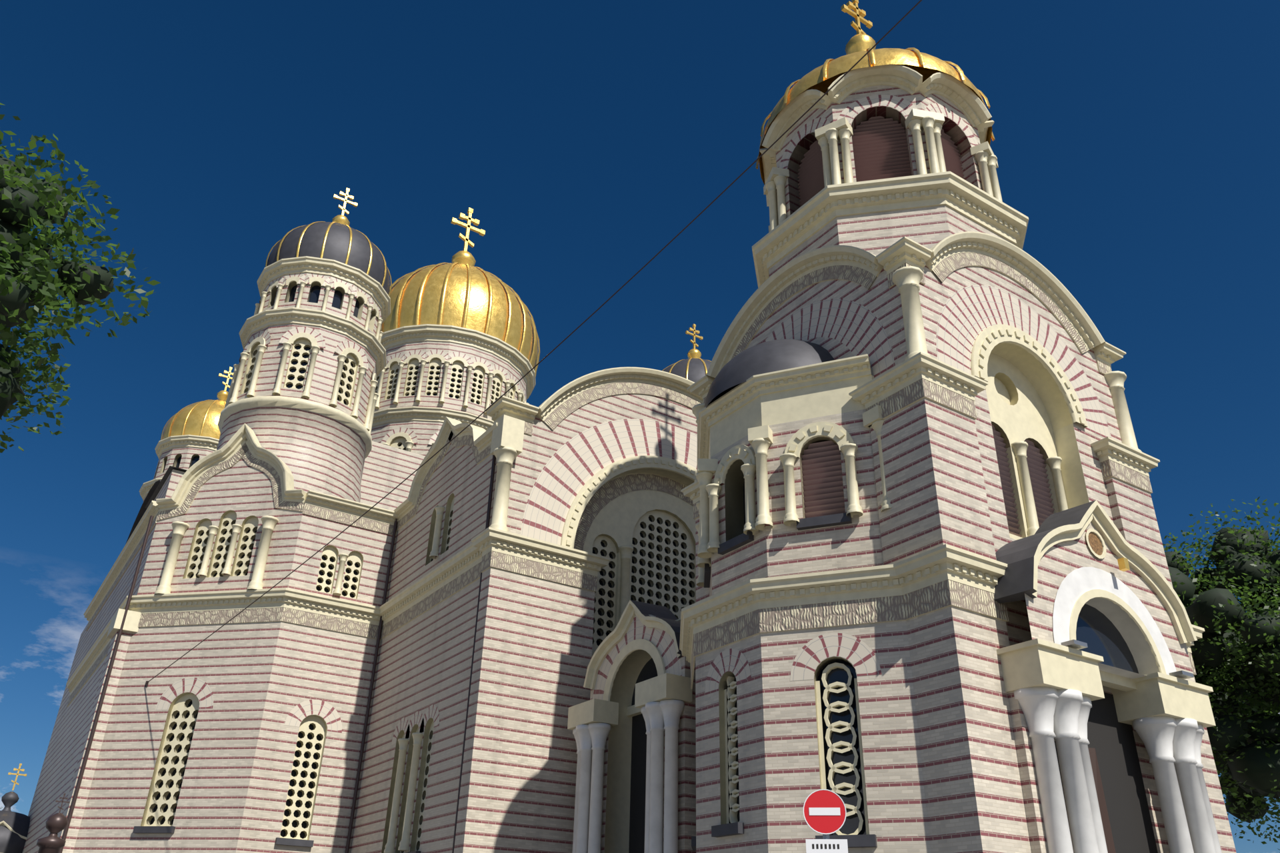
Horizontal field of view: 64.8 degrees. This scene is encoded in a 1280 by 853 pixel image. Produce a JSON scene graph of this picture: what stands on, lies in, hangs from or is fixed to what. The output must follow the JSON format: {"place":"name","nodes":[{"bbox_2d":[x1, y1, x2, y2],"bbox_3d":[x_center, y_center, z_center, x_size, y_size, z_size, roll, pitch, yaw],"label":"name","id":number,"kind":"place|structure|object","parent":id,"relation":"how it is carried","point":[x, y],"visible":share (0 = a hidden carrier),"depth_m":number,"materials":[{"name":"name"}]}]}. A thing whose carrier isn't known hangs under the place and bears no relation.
{"place":"outdoors","nodes":[
{"label":"outdoors","id":0,"kind":"place"},
{"bbox_2d":[0,0,1279,852],"label":"sky","id":1,"kind":"structure","parent":0,"point":[1137,142],"materials":[{"name":"blue"}]},
{"label":"ground","id":2,"kind":"structure","parent":0,"visible":0},
{"bbox_2d":[0,764,69,852],"bbox_3d":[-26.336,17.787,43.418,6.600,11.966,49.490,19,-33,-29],"label":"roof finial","id":3,"kind":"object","parent":2,"relation":"on","point":[14,828],"depth_m":58.00,"materials":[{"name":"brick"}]},
{"bbox_2d":[0,102,160,453],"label":"tree","id":4,"kind":"object","parent":2,"relation":"on","point":[28,263],"visible":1,"depth_m":16.73,"materials":[{"name":"plant"}]},
{"bbox_2d":[22,423,425,852],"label":"block","id":5,"kind":"structure","parent":2,"relation":"on","point":[243,731],"depth_m":44.54,"materials":[{"name":"brick"}]},
{"bbox_2d":[139,367,233,503],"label":"domed tower","id":6,"kind":"structure","parent":5,"relation":"on","point":[190,437],"depth_m":74.56,"materials":[{"name":"metal"}]},
{"bbox_2d":[216,188,391,502],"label":"domed tower","id":7,"kind":"structure","parent":5,"relation":"on","point":[303,396],"depth_m":53.19,"materials":[{"name":"brick"}]},
{"bbox_2d":[370,208,539,455],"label":"dome","id":8,"kind":"structure","parent":5,"relation":"on","point":[459,339],"depth_m":71.31,"materials":[{"name":"metal"}]},
{"bbox_2d":[144,0,921,687],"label":"span wire","id":9,"kind":"object","parent":5,"relation":"attached to","point":[575,330],"visible":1,"depth_m":30.29,"materials":[{"name":"metal"}]},
{"bbox_2d":[662,324,711,382],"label":"dome with cross","id":10,"kind":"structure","parent":5,"relation":"on","point":[694,367],"depth_m":69.34,"materials":[{"name":"metal"}]},
{"bbox_2d":[345,367,702,852],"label":"church transept","id":11,"kind":"structure","parent":2,"relation":"on","point":[539,549],"depth_m":40.59,"materials":[{"name":"brick"}]},
{"bbox_2d":[567,600,695,852],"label":"porch","id":12,"kind":"object","parent":2,"relation":"on","point":[631,725],"visible":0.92,"depth_m":33.54,"materials":[{"name":"stone"}]},
{"bbox_2d":[803,789,847,852],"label":"no entry sign","id":13,"kind":"object","parent":2,"relation":"on","point":[825,811],"visible":1,"depth_m":8.96,"materials":[{"name":"metal"}]},
{"bbox_2d":[679,339,1204,852],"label":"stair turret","id":14,"kind":"object","parent":2,"relation":"on","point":[794,647],"visible":0.98,"depth_m":25.73,"materials":[{"name":"brick"}]},
{"bbox_2d":[680,0,1236,852],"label":"bell tower","id":15,"kind":"structure","parent":2,"relation":"on","point":[891,242],"depth_m":30.41,"materials":[{"name":"brick"}]},
{"bbox_2d":[994,500,1221,852],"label":"porch","id":16,"kind":"object","parent":2,"relation":"on","point":[1091,585],"visible":1,"depth_m":24.91,"materials":[{"name":"stone"}]},
{"bbox_2d":[1162,496,1279,850],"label":"tree","id":17,"kind":"object","parent":2,"relation":"on","point":[1238,673],"visible":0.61,"depth_m":33.64,"materials":[{"name":"plant"}]},
{"bbox_2d":[1236,599,1279,713],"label":"tree","id":18,"kind":"object","parent":2,"relation":"on","point":[1239,630],"visible":0.01,"depth_m":48.80,"materials":[{"name":"plant"}]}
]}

